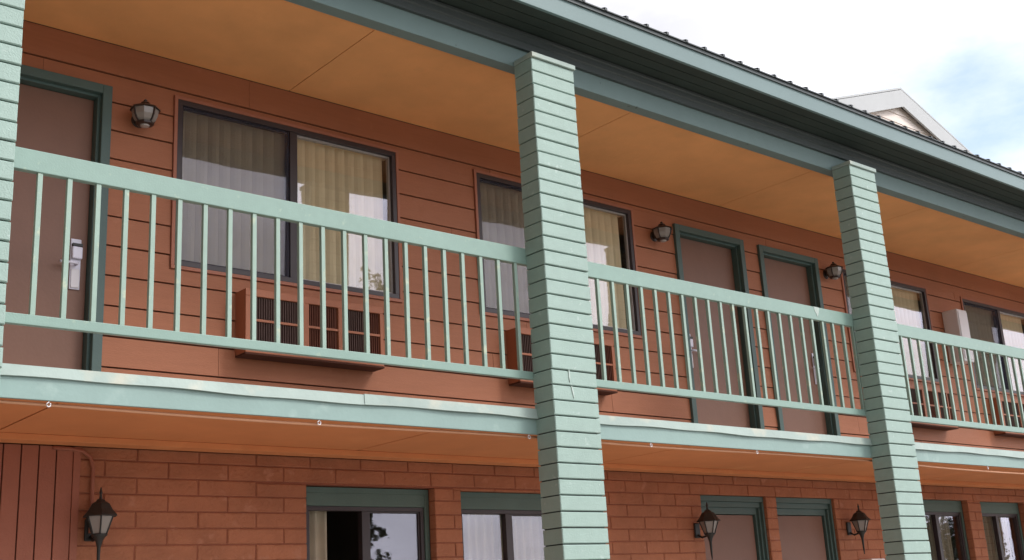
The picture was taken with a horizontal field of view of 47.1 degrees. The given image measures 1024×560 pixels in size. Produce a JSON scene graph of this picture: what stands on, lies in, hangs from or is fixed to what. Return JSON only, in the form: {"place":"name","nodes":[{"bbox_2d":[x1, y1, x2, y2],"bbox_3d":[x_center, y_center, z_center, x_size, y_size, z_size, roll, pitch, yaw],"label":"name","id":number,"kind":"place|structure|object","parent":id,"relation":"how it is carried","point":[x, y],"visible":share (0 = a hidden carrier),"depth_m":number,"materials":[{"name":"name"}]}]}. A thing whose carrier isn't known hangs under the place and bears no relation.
{"place":"outdoors","nodes":[
{"label":"outdoors","id":0,"kind":"place"},
{"bbox_2d":[585,0,1023,173],"label":"sky","id":1,"kind":"structure","parent":0,"point":[962,61],"materials":[{"name":"white"}]},
{"label":"ground","id":2,"kind":"structure","parent":0,"visible":0},
{"bbox_2d":[0,0,1023,559],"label":"motel building","id":3,"kind":"structure","parent":2,"relation":"on","point":[734,174],"depth_m":8.63,"materials":[{"name":"orange paint"}]},
{"bbox_2d":[1,64,112,371],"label":"door","id":4,"kind":"structure","parent":3,"relation":"in","point":[58,114],"depth_m":7.34,"materials":[{"name":"brown paint"}]},
{"bbox_2d":[53,445,94,532],"bbox_3d":[-2.586,1.233,6.915,0.254,0.507,0.026,10,-21,-39],"label":"conduit pipe","id":5,"kind":"object","parent":3,"relation":"attached to","point":[85,453],"visible":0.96,"depth_m":6.98,"materials":[{"name":"brown metal"}]},
{"bbox_2d":[83,487,116,559],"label":"wall lantern","id":6,"kind":"object","parent":3,"relation":"attached to","point":[100,514],"depth_m":6.80,"materials":[{"name":"black metal"}]},
{"bbox_2d":[130,99,160,127],"bbox_3d":[-2.421,-1.093,7.735,0.190,0.201,0.216,10,-21,-39],"label":"wall lantern","id":7,"kind":"object","parent":3,"relation":"attached to","point":[145,113],"depth_m":7.67,"materials":[{"name":"white glass"}]},
{"bbox_2d":[0,400,536,438],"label":"hanging cable","id":8,"kind":"object","parent":3,"relation":"attached to","point":[228,418],"visible":1,"depth_m":6.24,"materials":[{"name":"plastic"}]},
{"bbox_2d":[5,146,534,380],"bbox_3d":[-1.170,-0.004,6.668,3.428,0.888,0.040,10,-21,-39],"label":"balcony railing","id":9,"kind":"object","parent":3,"relation":"attached to","point":[41,164],"visible":1,"depth_m":6.49,"materials":[{"name":"green paint"}]},
{"bbox_2d":[181,111,384,290],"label":"vertical blinds","id":10,"kind":"object","parent":3,"relation":"attached to","point":[230,155],"visible":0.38,"depth_m":8.48,"materials":[{"name":"beige fabric"}]},
{"bbox_2d":[169,95,402,302],"bbox_3d":[-1.588,-0.537,8.460,1.845,1.234,0.092,10,-21,-39],"label":"window","id":11,"kind":"structure","parent":3,"relation":"in","point":[292,132],"depth_m":8.46,"materials":[{"name":"brown metal"}]},
{"bbox_2d":[234,288,384,371],"bbox_3d":[-1.425,0.372,8.228,1.104,0.452,0.248,10,-21,-39],"label":"air conditioner","id":12,"kind":"object","parent":3,"relation":"attached to","point":[288,318],"visible":0.56,"depth_m":8.10,"materials":[{"name":"orange paint"}]},
{"bbox_2d":[309,511,326,559],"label":"curtain","id":13,"kind":"object","parent":3,"relation":"hanging from","point":[318,532],"depth_m":8.15,"materials":[{"name":"beige fabric"}]},
{"bbox_2d":[306,487,430,559],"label":"window","id":14,"kind":"structure","parent":3,"relation":"in","point":[364,501],"depth_m":8.32,"materials":[{"name":"green paint"}]},
{"bbox_2d":[460,492,543,559],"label":"window","id":15,"kind":"structure","parent":3,"relation":"in","point":[507,505],"depth_m":9.09,"materials":[{"name":"green paint"}]},
{"bbox_2d":[462,514,545,559],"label":"curtain","id":16,"kind":"object","parent":3,"relation":"hanging from","point":[482,536],"depth_m":9.17,"materials":[{"name":"white fabric"}]},
{"bbox_2d":[480,182,626,328],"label":"vertical blinds","id":17,"kind":"object","parent":3,"relation":"attached to","point":[502,213],"visible":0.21,"depth_m":9.97,"materials":[{"name":"beige fabric"}]},
{"bbox_2d":[472,169,641,338],"bbox_3d":[0.404,-0.184,10.108,1.866,1.234,0.092,10,-21,-39],"label":"window","id":18,"kind":"structure","parent":3,"relation":"in","point":[479,176],"depth_m":10.45,"materials":[{"name":"brown metal"}]},
{"bbox_2d":[505,328,617,395],"bbox_3d":[0.388,0.693,9.727,1.084,0.452,0.248,10,-21,-39],"label":"air conditioner","id":19,"kind":"object","parent":3,"relation":"attached to","point":[527,358],"visible":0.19,"depth_m":9.42,"materials":[{"name":"orange paint"}]},
{"bbox_2d":[650,221,671,241],"bbox_3d":[1.384,-0.443,10.889,0.190,0.201,0.216,10,-21,-39],"label":"wall lantern","id":20,"kind":"object","parent":3,"relation":"attached to","point":[661,232],"depth_m":10.83,"materials":[{"name":"white glass"}]},
{"bbox_2d":[693,502,720,559],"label":"wall lantern","id":21,"kind":"object","parent":3,"relation":"attached to","point":[708,520],"depth_m":10.21,"materials":[{"name":"black metal"}]},
{"bbox_2d":[672,223,764,428],"bbox_3d":[1.941,0.622,11.236,1.024,2.235,0.170,10,-21,-39],"label":"door","id":22,"kind":"structure","parent":3,"relation":"in","point":[703,257],"depth_m":11.34,"materials":[{"name":"brown paint"}]},
{"bbox_2d":[586,261,865,416],"bbox_3d":[1.690,0.503,9.031,3.428,0.888,0.042,10,-21,-39],"label":"balcony railing","id":23,"kind":"object","parent":3,"relation":"attached to","point":[612,275],"visible":0.97,"depth_m":8.96,"materials":[{"name":"green paint"}]},
{"bbox_2d":[700,495,769,559],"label":"door","id":24,"kind":"structure","parent":3,"relation":"in","point":[741,534],"depth_m":10.86,"materials":[{"name":"brown paint"}]},
{"bbox_2d":[601,441,871,461],"bbox_3d":[1.742,1.297,8.848,3.400,0.022,0.017,10,-21,-39],"label":"hanging cable","id":25,"kind":"object","parent":3,"relation":"attached to","point":[682,448],"visible":0.95,"depth_m":8.73,"materials":[{"name":"plastic"}]},
{"bbox_2d":[756,244,840,435],"bbox_3d":[2.901,0.795,12.029,1.000,2.230,0.170,10,-21,-39],"label":"door","id":26,"kind":"structure","parent":3,"relation":"in","point":[784,275],"depth_m":12.14,"materials":[{"name":"brown paint"}]},
{"bbox_2d":[776,497,837,559],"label":"door","id":27,"kind":"structure","parent":3,"relation":"in","point":[806,525],"depth_m":11.52,"materials":[{"name":"brown paint"}]},
{"bbox_2d":[823,262,842,279],"bbox_3d":[3.444,-0.097,12.599,0.190,0.201,0.216,10,-21,-39],"label":"wall lantern","id":28,"kind":"object","parent":3,"relation":"attached to","point":[833,271],"depth_m":12.54,"materials":[{"name":"white glass"}]},
{"bbox_2d":[846,504,870,553],"bbox_3d":[3.466,2.482,11.714,0.182,0.495,0.257,4,-17,-24],"label":"wall lantern","id":29,"kind":"object","parent":3,"relation":"attached to","point":[859,519],"depth_m":11.67,"materials":[{"name":"black metal"}]},
{"bbox_2d":[861,558,884,559],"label":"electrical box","id":30,"kind":"object","parent":3,"relation":"attached to","point":[874,559],"visible":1,"depth_m":11.75,"materials":[{"name":"white metal"}]},
{"bbox_2d":[844,276,928,376],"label":"vertical blinds","id":31,"kind":"object","parent":3,"relation":"attached to","point":[906,309],"visible":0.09,"depth_m":13.70,"materials":[{"name":"beige fabric"}]},
{"bbox_2d":[840,267,939,384],"bbox_3d":[4.264,0.542,13.285,1.744,1.174,0.092,10,-21,-39],"label":"window","id":32,"kind":"structure","parent":3,"relation":"in","point":[921,290],"depth_m":13.68,"materials":[{"name":"brown metal"}]},
{"bbox_2d":[905,384,958,430],"bbox_3d":[4.580,1.436,13.194,1.104,0.452,0.248,10,-21,-39],"label":"air conditioner","id":33,"kind":"object","parent":3,"relation":"attached to","point":[932,408],"visible":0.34,"depth_m":13.16,"materials":[{"name":"orange paint"}]},
{"bbox_2d":[924,515,953,559],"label":"curtain","id":34,"kind":"object","parent":3,"relation":"hanging from","point":[946,537],"depth_m":13.26,"materials":[{"name":"beige fabric"}]},
{"bbox_2d":[921,500,969,559],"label":"window","id":35,"kind":"structure","parent":3,"relation":"in","point":[935,508],"depth_m":13.22,"materials":[{"name":"green paint"}]},
{"bbox_2d":[942,309,973,364],"bbox_3d":[5.317,0.680,13.993,0.230,0.635,0.203,10,-21,-39],"label":"electrical box","id":36,"kind":"object","parent":3,"relation":"attached to","point":[955,321],"visible":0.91,"depth_m":13.94,"materials":[{"name":"white metal"}]},
{"bbox_2d":[897,324,1023,433],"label":"balcony railing","id":37,"kind":"object","parent":3,"relation":"attached to","point":[935,338],"visible":0.94,"depth_m":11.17,"materials":[{"name":"green paint"}]},
{"bbox_2d":[918,464,1023,474],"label":"hanging cable","id":38,"kind":"object","parent":3,"relation":"attached to","point":[969,469],"visible":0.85,"depth_m":10.90,"materials":[{"name":"plastic"}]},
{"bbox_2d":[960,296,1023,396],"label":"window","id":39,"kind":"structure","parent":3,"relation":"in","point":[996,310],"depth_m":14.86,"materials":[{"name":"brown metal"}]},
{"bbox_2d":[964,305,1023,391],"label":"vertical blinds","id":40,"kind":"object","parent":3,"relation":"attached to","point":[981,324],"visible":0.27,"depth_m":14.94,"materials":[{"name":"beige fabric"}]},
{"bbox_2d":[982,516,1012,559],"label":"curtain","id":41,"kind":"object","parent":3,"relation":"hanging from","point":[990,538],"depth_m":14.01,"materials":[{"name":"beige fabric"}]},
{"bbox_2d":[980,502,1023,559],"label":"window","id":42,"kind":"structure","parent":3,"relation":"in","point":[995,510],"depth_m":14.01,"materials":[{"name":"green paint"}]},
{"bbox_2d":[988,397,1023,437],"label":"air conditioner","id":43,"kind":"object","parent":3,"relation":"attached to","point":[1008,434],"visible":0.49,"depth_m":14.25,"materials":[{"name":"orange paint"}]}
]}

